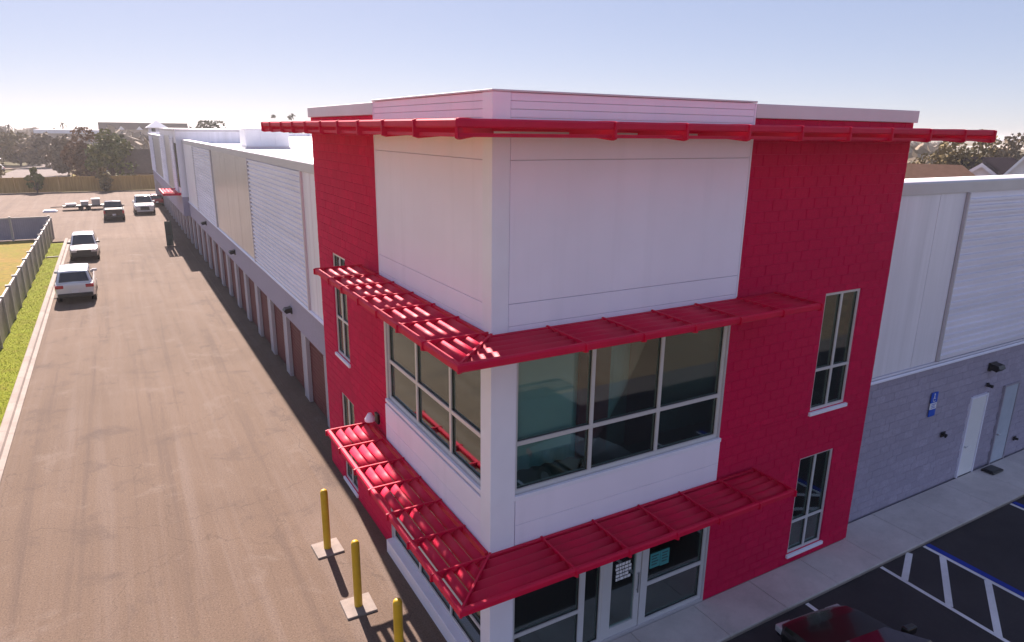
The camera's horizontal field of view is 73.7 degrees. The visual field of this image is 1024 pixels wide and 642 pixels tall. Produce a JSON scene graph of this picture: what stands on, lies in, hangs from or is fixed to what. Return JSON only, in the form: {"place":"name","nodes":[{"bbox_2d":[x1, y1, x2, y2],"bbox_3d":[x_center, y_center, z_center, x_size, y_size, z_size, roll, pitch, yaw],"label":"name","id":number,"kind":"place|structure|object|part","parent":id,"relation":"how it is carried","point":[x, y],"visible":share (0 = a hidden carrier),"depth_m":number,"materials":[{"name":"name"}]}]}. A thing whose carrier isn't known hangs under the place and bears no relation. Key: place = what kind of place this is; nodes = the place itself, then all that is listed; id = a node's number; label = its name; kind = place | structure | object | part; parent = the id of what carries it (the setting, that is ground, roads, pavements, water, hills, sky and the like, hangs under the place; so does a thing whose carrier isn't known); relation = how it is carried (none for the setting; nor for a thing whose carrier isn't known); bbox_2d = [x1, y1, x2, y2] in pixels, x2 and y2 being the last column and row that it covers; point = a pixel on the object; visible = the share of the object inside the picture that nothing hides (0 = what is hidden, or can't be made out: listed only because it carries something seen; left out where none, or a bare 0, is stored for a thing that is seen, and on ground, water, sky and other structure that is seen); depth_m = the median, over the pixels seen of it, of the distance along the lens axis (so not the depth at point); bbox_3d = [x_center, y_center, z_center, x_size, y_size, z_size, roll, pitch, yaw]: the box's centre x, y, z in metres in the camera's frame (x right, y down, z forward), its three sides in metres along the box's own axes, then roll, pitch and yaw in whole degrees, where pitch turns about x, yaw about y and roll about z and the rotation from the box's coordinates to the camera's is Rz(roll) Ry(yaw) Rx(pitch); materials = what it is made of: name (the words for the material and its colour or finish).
{"place":"outdoors","nodes":[
{"label":"outdoors","id":0,"kind":"place"},
{"bbox_2d":[3,166,22,168],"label":"side street","id":1,"kind":"structure","parent":0,"point":[12,167],"depth_m":170.75,"materials":[{"name":"grey asphalt"}]},
{"bbox_2d":[0,240,34,295],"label":"lawn","id":2,"kind":"structure","parent":0,"point":[13,254],"depth_m":55.24,"materials":[{"name":"yellow plant"}]},
{"bbox_2d":[0,163,67,193],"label":"road","id":3,"kind":"structure","parent":0,"point":[23,171],"depth_m":152.76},
{"bbox_2d":[0,234,446,641],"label":"driveway","id":4,"kind":"structure","parent":0,"point":[171,471],"depth_m":20.24,"materials":[{"name":"concrete"}]},
{"bbox_2d":[54,263,97,301],"bbox_3d":[-27.667,-2.653,43.343,2.348,2.012,5.495,-8,18,-29],"label":"parked car","id":5,"kind":"object","parent":4,"relation":"on","point":[77,280],"visible":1,"depth_m":41.37,"materials":[{"name":"white metal"}]},
{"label":"rear window","id":6,"kind":"part","parent":5,"relation":"part of","materials":[{"name":"black glass"}]},
{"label":"side window","id":7,"kind":"part","parent":5,"relation":"part of","materials":[{"name":"grey glass"}]},
{"bbox_2d":[67,231,99,259],"bbox_3d":[-35.130,-6.270,56.094,2.266,1.942,5.326,-8,18,-29],"label":"parked car","id":8,"kind":"object","parent":4,"relation":"on","point":[84,243],"visible":1,"depth_m":54.87,"materials":[{"name":"silver metal"}]},
{"bbox_2d":[164,220,173,245],"bbox_3d":[-30.936,-7.917,61.575,0.570,2.260,0.115,-8,18,-29],"label":"gate leaf","id":9,"kind":"object","parent":4,"relation":"on","point":[168,233],"visible":1,"depth_m":61.54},
{"bbox_2d":[311,489,344,559],"bbox_3d":[-4.734,5.064,17.354,0.680,1.750,0.680,-9,18,-31],"label":"bollard","id":10,"kind":"object","parent":4,"relation":"on","point":[327,546],"visible":1,"depth_m":17.36,"materials":[{"name":"metal"}]},
{"bbox_2d":[340,540,377,619],"bbox_3d":[-3.466,5.667,15.250,0.680,1.750,0.680,-8,18,-28],"label":"bollard","id":11,"kind":"object","parent":4,"relation":"on","point":[359,604],"visible":1,"depth_m":15.27,"materials":[{"name":"metal"}]},
{"bbox_2d":[393,598,403,641],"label":"bollard","id":12,"kind":"object","parent":4,"relation":"on","point":[398,619],"visible":1,"depth_m":13.21,"materials":[{"name":"metal"}]},
{"bbox_2d":[0,125,1023,193],"bbox_3d":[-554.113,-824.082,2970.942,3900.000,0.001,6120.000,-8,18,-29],"label":"ground","id":13,"kind":"structure","parent":0,"point":[970,143],"depth_m":1039.48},
{"bbox_2d":[0,165,5,177],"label":"tree","id":14,"kind":"object","parent":13,"relation":"on","point":[1,172],"visible":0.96,"depth_m":118.36,"materials":[{"name":"green plant"}]},
{"bbox_2d":[0,130,28,165],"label":"tree","id":15,"kind":"object","parent":13,"relation":"on","point":[8,140],"visible":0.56,"depth_m":176.06,"materials":[{"name":"green plant"}]},
{"bbox_2d":[0,243,62,425],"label":"grass verge","id":16,"kind":"object","parent":13,"relation":"on","point":[6,386],"depth_m":35.43,"materials":[{"name":"green plant"}]},
{"bbox_2d":[0,217,54,349],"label":"yard fence","id":17,"kind":"object","parent":16,"relation":"on","point":[15,292],"visible":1,"depth_m":42.05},
{"bbox_2d":[12,132,54,166],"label":"tree","id":18,"kind":"object","parent":13,"relation":"on","point":[34,143],"visible":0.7,"depth_m":169.94,"materials":[{"name":"green plant"}]},
{"bbox_2d":[23,167,44,192],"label":"tree","id":19,"kind":"object","parent":13,"relation":"on","point":[37,178],"visible":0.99,"depth_m":106.52,"materials":[{"name":"green plant"}]},
{"bbox_2d":[0,238,70,481],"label":"kerb","id":20,"kind":"structure","parent":13,"relation":"on","point":[9,423],"depth_m":29.18,"materials":[{"name":"concrete"}]},
{"bbox_2d":[36,134,75,176],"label":"tree","id":21,"kind":"object","parent":13,"relation":"on","point":[58,165],"visible":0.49,"depth_m":142.91,"materials":[{"name":"green plant"}]},
{"bbox_2d":[33,129,98,145],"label":"building","id":22,"kind":"structure","parent":13,"relation":"on","point":[53,133],"depth_m":245.76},
{"bbox_2d":[0,175,154,192],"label":"wooden fence","id":23,"kind":"object","parent":13,"relation":"on","point":[53,184],"visible":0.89,"depth_m":110.28,"materials":[{"name":"brown wood"}]},
{"bbox_2d":[60,126,98,179],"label":"tree","id":24,"kind":"object","parent":13,"relation":"on","point":[74,156],"visible":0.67,"depth_m":122.95,"materials":[{"name":"green plant"}]},
{"bbox_2d":[0,190,183,243],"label":"paved yard","id":25,"kind":"structure","parent":13,"relation":"on","point":[67,222],"depth_m":82.47,"materials":[{"name":"concrete"}]},
{"bbox_2d":[0,215,49,240],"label":"yard fence","id":26,"kind":"object","parent":25,"relation":"on","point":[17,228],"visible":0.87,"depth_m":63.50,"materials":[{"name":"grey metal"}]},
{"bbox_2d":[43,209,57,212],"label":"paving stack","id":27,"kind":"object","parent":25,"relation":"on","point":[49,211],"visible":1,"depth_m":84.03,"materials":[{"name":"white concrete"}]},
{"bbox_2d":[51,203,103,209],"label":"flat trailer","id":28,"kind":"object","parent":25,"relation":"on","point":[87,207],"visible":0.75,"depth_m":86.70,"materials":[{"name":"grey metal"}]},
{"bbox_2d":[65,203,75,205],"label":"crate","id":29,"kind":"object","parent":28,"relation":"on","point":[70,204],"visible":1,"depth_m":86.24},
{"bbox_2d":[80,200,88,204],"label":"crate","id":30,"kind":"object","parent":28,"relation":"on","point":[84,202],"visible":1,"depth_m":86.90,"materials":[{"name":"white"}]},
{"bbox_2d":[91,198,100,204],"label":"crate","id":31,"kind":"object","parent":28,"relation":"on","point":[95,201],"visible":1,"depth_m":87.57,"materials":[{"name":"white"}]},
{"bbox_2d":[102,200,124,220],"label":"parked truck","id":32,"kind":"object","parent":25,"relation":"on","point":[113,208],"visible":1,"depth_m":77.47,"materials":[{"name":"grey metal"}]},
{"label":"rear window","id":33,"kind":"part","parent":32,"relation":"part of","materials":[{"name":"black glass"}]},
{"bbox_2d":[132,194,155,214],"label":"parked truck","id":34,"kind":"object","parent":25,"relation":"on","point":[143,202],"visible":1,"depth_m":83.56,"materials":[{"name":"white metal"}]},
{"bbox_2d":[150,193,163,205],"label":"parked car","id":35,"kind":"object","parent":25,"relation":"on","point":[158,198],"visible":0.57,"depth_m":91.72,"materials":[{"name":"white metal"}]},
{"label":"rear window","id":36,"kind":"part","parent":35,"relation":"part of","materials":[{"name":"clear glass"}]},
{"bbox_2d":[95,167,113,191],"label":"tree","id":37,"kind":"object","parent":13,"relation":"on","point":[105,181],"visible":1,"depth_m":110.54,"materials":[{"name":"green plant"}]},
{"bbox_2d":[83,128,138,175],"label":"tree","id":38,"kind":"object","parent":13,"relation":"on","point":[110,152],"visible":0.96,"depth_m":121.51,"materials":[{"name":"green plant"}]},
{"bbox_2d":[106,133,134,172],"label":"tree","id":39,"kind":"object","parent":13,"relation":"on","point":[120,136],"visible":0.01,"depth_m":134.65,"materials":[{"name":"green plant"}]},
{"bbox_2d":[119,149,153,175],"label":"house","id":40,"kind":"structure","parent":13,"relation":"on","point":[141,158],"depth_m":125.12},
{"bbox_2d":[98,122,187,147],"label":"building","id":41,"kind":"structure","parent":13,"relation":"on","point":[131,127],"depth_m":298.96,"materials":[{"name":"stone"}]},
{"bbox_2d":[196,120,226,128],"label":"tree","id":42,"kind":"object","parent":13,"relation":"on","point":[200,124],"visible":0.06,"depth_m":228.58,"materials":[{"name":"green plant"}]},
{"bbox_2d":[287,114,294,132],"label":"tree","id":43,"kind":"object","parent":13,"relation":"on","point":[289,117],"visible":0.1,"depth_m":301.59,"materials":[{"name":"green plant"}]},
{"bbox_2d":[0,124,941,163],"bbox_3d":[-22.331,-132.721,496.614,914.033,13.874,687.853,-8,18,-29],"label":"distant wood","id":44,"kind":"object","parent":13,"relation":"on","point":[916,149],"visible":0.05,"depth_m":245.79,"materials":[{"name":"green plant"}]},
{"bbox_2d":[727,497,1023,641],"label":"parking lot","id":45,"kind":"structure","parent":13,"relation":"on","point":[991,543],"depth_m":16.43,"materials":[{"name":"black asphalt"}]},
{"bbox_2d":[806,603,817,610],"bbox_3d":[8.227,7.296,13.513,0.110,0.001,5.744,-7,18,-27],"label":"parking line","id":46,"kind":"object","parent":45,"relation":"on","point":[811,606],"visible":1,"depth_m":15.85,"materials":[{"name":"paint"}]},
{"bbox_2d":[775,604,931,641],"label":"parked car","id":47,"kind":"object","parent":45,"relation":"on","point":[835,623],"visible":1,"depth_m":13.81,"materials":[{"name":"metal"}]},
{"bbox_2d":[901,552,912,580],"bbox_3d":[10.061,6.238,17.386,0.155,0.001,1.361,11,18,32],"label":"hatch line","id":48,"kind":"object","parent":45,"relation":"on","point":[906,567],"visible":1,"depth_m":17.36,"materials":[{"name":"paint"}]},
{"bbox_2d":[880,566,1009,641],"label":"parking line","id":49,"kind":"object","parent":45,"relation":"on","point":[943,603],"visible":1,"depth_m":15.95,"materials":[{"name":"paint"}]},
{"bbox_2d":[939,556,952,606],"bbox_3d":[10.706,6.397,16.848,0.155,0.001,2.186,9,17,27],"label":"hatch line","id":50,"kind":"object","parent":45,"relation":"on","point":[946,583],"visible":1,"depth_m":16.76,"materials":[{"name":"paint"}]},
{"bbox_2d":[923,546,1023,599],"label":"parking line","id":51,"kind":"object","parent":45,"relation":"on","point":[979,575],"visible":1,"depth_m":17.13,"materials":[{"name":"paint"}]},
{"bbox_2d":[925,544,1023,596],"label":"blue bay line","id":52,"kind":"object","parent":45,"relation":"on","point":[988,576],"visible":1,"depth_m":17.25,"materials":[{"name":"paint"}]},
{"bbox_2d":[984,580,1002,636],"bbox_3d":[11.210,6.663,15.918,0.155,0.001,2.201,9,18,27],"label":"hatch line","id":53,"kind":"object","parent":45,"relation":"on","point":[993,609],"visible":1,"depth_m":15.86,"materials":[{"name":"paint"}]},
{"bbox_2d":[1013,501,1023,507],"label":"blue bay line","id":54,"kind":"object","parent":45,"relation":"on","point":[1018,504],"visible":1,"depth_m":20.38,"materials":[{"name":"paint"}]},
{"bbox_2d":[905,163,975,178],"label":"house","id":55,"kind":"structure","parent":13,"relation":"on","point":[927,170],"depth_m":79.54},
{"bbox_2d":[912,141,983,169],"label":"tree","id":56,"kind":"object","parent":13,"relation":"on","point":[941,157],"visible":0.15,"depth_m":91.52,"materials":[{"name":"green plant"}]},
{"bbox_2d":[935,156,1017,174],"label":"house","id":57,"kind":"structure","parent":13,"relation":"on","point":[1002,165],"depth_m":89.73,"materials":[{"name":"stone"}]},
{"bbox_2d":[969,161,1001,175],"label":"house","id":58,"kind":"structure","parent":13,"relation":"on","point":[984,168],"depth_m":81.54,"materials":[{"name":"stone"}]},
{"bbox_2d":[971,136,1002,156],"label":"tree","id":59,"kind":"object","parent":13,"relation":"on","point":[991,149],"visible":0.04,"depth_m":94.35,"materials":[{"name":"green plant"}]},
{"bbox_2d":[987,132,1023,160],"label":"tree","id":60,"kind":"object","parent":13,"relation":"on","point":[1012,149],"visible":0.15,"depth_m":110.12,"materials":[{"name":"green plant"}]},
{"bbox_2d":[1003,157,1023,174],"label":"house","id":61,"kind":"structure","parent":13,"relation":"on","point":[1017,168],"depth_m":78.27,"materials":[{"name":"stone"}]},
{"bbox_2d":[0,0,1023,137],"label":"sky","id":62,"kind":"structure","parent":0,"point":[959,64],"materials":[{"name":"blue"}]},
{"bbox_2d":[148,88,1023,641],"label":"storage building","id":63,"kind":"structure","parent":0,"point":[610,366],"depth_m":14.25,"materials":[{"name":"paint"}]},
{"bbox_2d":[145,121,167,133],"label":"lantern tower","id":64,"kind":"structure","parent":63,"relation":"on","point":[154,126],"depth_m":136.12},
{"bbox_2d":[174,143,180,187],"bbox_3d":[-29.743,-13.849,60.679,0.050,3.800,1.500,-8,18,-29],"label":"slot window","id":65,"kind":"structure","parent":63,"relation":"in","point":[174,143],"depth_m":60.51,"materials":[{"name":"black glass"}]},
{"bbox_2d":[195,221,198,248],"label":"roll up door","id":66,"kind":"structure","parent":63,"relation":"in","point":[195,221],"depth_m":59.63,"materials":[{"name":"red metal"}]},
{"bbox_2d":[199,225,203,255],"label":"roll up door","id":67,"kind":"structure","parent":63,"relation":"in","point":[199,225],"depth_m":56.84,"materials":[{"name":"metal"}]},
{"bbox_2d":[204,231,208,261],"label":"roll up door","id":68,"kind":"structure","parent":63,"relation":"in","point":[204,231],"depth_m":54.06,"materials":[{"name":"red metal"}]},
{"bbox_2d":[210,237,214,269],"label":"roll up door","id":69,"kind":"structure","parent":63,"relation":"in","point":[210,237],"depth_m":51.19,"materials":[{"name":"metal"}]},
{"bbox_2d":[216,243,221,278],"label":"roll up door","id":70,"kind":"structure","parent":63,"relation":"in","point":[217,250],"depth_m":48.39,"materials":[{"name":"red metal"}]},
{"bbox_2d":[222,249,228,288],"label":"roll up door","id":71,"kind":"structure","parent":63,"relation":"in","point":[224,255],"depth_m":45.53,"materials":[{"name":"metal"}]},
{"bbox_2d":[228,249,235,254],"bbox_3d":[-16.316,-4.005,39.745,0.352,0.286,0.440,-8,18,-29],"label":"wall lamp","id":72,"kind":"object","parent":63,"relation":"attached to","point":[231,252],"visible":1,"depth_m":39.61,"materials":[{"name":"black metal"}]},
{"bbox_2d":[230,258,236,298],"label":"roll up door","id":73,"kind":"structure","parent":63,"relation":"in","point":[231,261],"depth_m":42.75,"materials":[{"name":"red metal"}]},
{"bbox_2d":[239,267,246,311],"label":"roll up door","id":74,"kind":"structure","parent":63,"relation":"in","point":[241,276],"depth_m":39.93,"materials":[{"name":"metal"}]},
{"bbox_2d":[249,278,257,326],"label":"roll up door","id":75,"kind":"structure","parent":63,"relation":"in","point":[252,289],"depth_m":37.13,"materials":[{"name":"metal"}]},
{"bbox_2d":[238,128,290,148],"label":"roof unit","id":76,"kind":"structure","parent":63,"relation":"on","point":[254,138],"depth_m":47.36,"materials":[{"name":"white metal"}]},
{"bbox_2d":[260,289,270,343],"bbox_3d":[-12.148,-0.203,33.908,0.018,2.698,2.720,-8,18,-29],"label":"roll up door","id":77,"kind":"structure","parent":63,"relation":"in","point":[264,303],"depth_m":34.29,"materials":[{"name":"metal"}]},
{"bbox_2d":[274,304,285,362],"bbox_3d":[-10.489,0.593,31.132,0.018,2.698,2.720,-8,18,-29],"label":"roll up door","id":78,"kind":"structure","parent":63,"relation":"in","point":[278,313],"depth_m":31.49,"materials":[{"name":"red metal"}]},
{"bbox_2d":[282,306,291,313],"bbox_3d":[-9.172,-0.440,27.856,0.320,0.260,0.400,-8,18,-29],"label":"wall lamp","id":79,"kind":"object","parent":63,"relation":"attached to","point":[287,310],"visible":1,"depth_m":27.74,"materials":[{"name":"black metal"}]},
{"bbox_2d":[290,321,304,387],"bbox_3d":[-8.831,1.389,28.356,0.018,2.698,2.720,-8,18,-29],"label":"roll up door","id":80,"kind":"structure","parent":63,"relation":"in","point":[295,332],"depth_m":28.66,"materials":[{"name":"red metal"}]},
{"bbox_2d":[309,341,326,416],"bbox_3d":[-7.173,2.184,25.581,0.018,2.698,2.720,-8,18,-29],"label":"roll up door","id":81,"kind":"structure","parent":63,"relation":"in","point":[317,360],"depth_m":25.83,"materials":[{"name":"brown metal"}]},
{"bbox_2d":[333,253,350,367],"bbox_3d":[-4.750,-0.332,19.133,0.205,3.050,1.380,-8,18,-29],"label":"window","id":82,"kind":"structure","parent":63,"relation":"in","point":[341,299],"depth_m":19.37,"materials":[{"name":"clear glass"}]},
{"bbox_2d":[342,392,358,497],"bbox_3d":[-4.746,3.601,20.125,0.205,2.900,1.350,-8,18,-29],"label":"window","id":83,"kind":"structure","parent":63,"relation":"in","point":[348,408],"depth_m":20.31,"materials":[{"name":"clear glass"}]},
{"bbox_2d":[365,412,379,423],"bbox_3d":[-3.535,2.452,17.190,0.350,0.300,0.253,-8,18,-29],"label":"flood lamp","id":84,"kind":"object","parent":63,"relation":"attached to","point":[369,417],"visible":1,"depth_m":17.12,"materials":[{"name":"white metal"}]},
{"bbox_2d":[385,324,480,494],"bbox_3d":[-1.690,1.136,14.010,0.205,2.890,5.030,-8,18,-29],"label":"window","id":85,"kind":"structure","parent":63,"relation":"in","point":[445,403],"depth_m":13.86,"materials":[{"name":"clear glass"}]},
{"bbox_2d":[392,469,479,641],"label":"storefront window","id":86,"kind":"structure","parent":63,"relation":"in","point":[469,625],"depth_m":14.78,"materials":[{"name":"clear glass"}]},
{"bbox_2d":[513,573,582,641],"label":"storefront window","id":87,"kind":"structure","parent":63,"relation":"in","point":[551,613],"depth_m":13.58,"materials":[{"name":"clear glass"}]},
{"bbox_2d":[580,566,602,641],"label":"storefront window","id":88,"kind":"structure","parent":63,"relation":"in","point":[592,579],"depth_m":14.11,"materials":[{"name":"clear glass"}]},
{"bbox_2d":[574,346,611,457],"bbox_3d":[1.651,1.364,13.822,0.750,2.940,0.080,-8,18,-29],"label":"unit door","id":89,"kind":"structure","parent":63,"relation":"in","point":[603,355],"depth_m":13.78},
{"bbox_2d":[515,326,727,500],"bbox_3d":[2.229,1.470,13.151,5.180,2.970,0.205,-8,18,-29],"label":"window","id":90,"kind":"structure","parent":63,"relation":"in","point":[667,397],"depth_m":13.56,"materials":[{"name":"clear glass"}]},
{"bbox_2d":[603,551,641,638],"bbox_3d":[2.344,5.591,14.407,0.910,2.380,0.135,-8,18,-29],"label":"entrance door","id":91,"kind":"structure","parent":63,"relation":"in","point":[623,575],"depth_m":14.50,"materials":[{"name":"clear glass"}]},
{"bbox_2d":[629,342,637,362],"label":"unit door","id":92,"kind":"structure","parent":63,"relation":"in","point":[633,345],"depth_m":14.07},
{"bbox_2d":[641,527,706,622],"bbox_3d":[3.589,5.104,15.062,1.770,2.920,0.110,-8,18,-29],"label":"storefront window","id":93,"kind":"structure","parent":63,"relation":"in","point":[674,568],"depth_m":15.23,"materials":[{"name":"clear glass"}]},
{"bbox_2d":[785,448,832,558],"bbox_3d":[7.458,4.542,17.156,1.380,2.740,0.205,-8,18,-29],"label":"window","id":94,"kind":"structure","parent":63,"relation":"in","point":[813,473],"depth_m":17.24,"materials":[{"name":"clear glass"}]},
{"bbox_2d":[808,288,859,416],"bbox_3d":[7.613,0.727,16.155,1.400,2.970,0.205,-8,18,-29],"label":"window","id":95,"kind":"structure","parent":63,"relation":"in","point":[840,308],"depth_m":16.23,"materials":[{"name":"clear glass"}]},
{"bbox_2d":[928,391,938,416],"bbox_3d":[12.232,2.419,19.827,0.320,0.740,0.024,-8,18,-29],"label":"parking sign","id":96,"kind":"object","parent":63,"relation":"attached to","point":[933,403],"visible":1,"depth_m":19.81,"materials":[{"name":"blue metal"}]},
{"bbox_2d":[940,431,947,437],"bbox_3d":[13.002,3.425,20.502,0.200,0.160,0.150,-8,18,-29],"label":"wall spigot","id":97,"kind":"object","parent":63,"relation":"attached to","point":[943,434],"depth_m":20.50,"materials":[{"name":"black metal"}]},
{"bbox_2d":[954,392,988,477],"bbox_3d":[14.495,3.608,21.555,0.960,2.720,0.174,-8,18,-29],"label":"service door","id":98,"kind":"structure","parent":63,"relation":"in","point":[976,409],"depth_m":21.50,"materials":[{"name":"silver metal"}]},
{"bbox_2d":[988,361,1005,372],"bbox_3d":[14.930,1.431,21.007,0.400,0.260,0.320,-8,18,-29],"label":"wall lamp","id":99,"kind":"object","parent":63,"relation":"attached to","point":[996,366],"visible":1,"depth_m":20.95,"materials":[{"name":"black metal"}]},
{"bbox_2d":[987,380,1020,463],"bbox_3d":[16.182,3.341,22.486,0.950,2.780,0.174,-8,18,-29],"label":"service door","id":100,"kind":"structure","parent":63,"relation":"in","point":[1007,403],"depth_m":22.43,"materials":[{"name":"silver metal"}]},
{"bbox_2d":[610,450,1023,641],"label":"sidewalk","id":101,"kind":"structure","parent":0,"point":[873,541],"depth_m":17.50,"materials":[{"name":"concrete"}]},
{"bbox_2d":[981,465,1003,474],"bbox_3d":[15.580,4.821,22.151,0.640,0.088,0.400,-8,18,-29],"label":"door mat","id":102,"kind":"object","parent":101,"relation":"on","point":[992,469],"depth_m":22.07,"materials":[{"name":"black rubber"}]}
]}

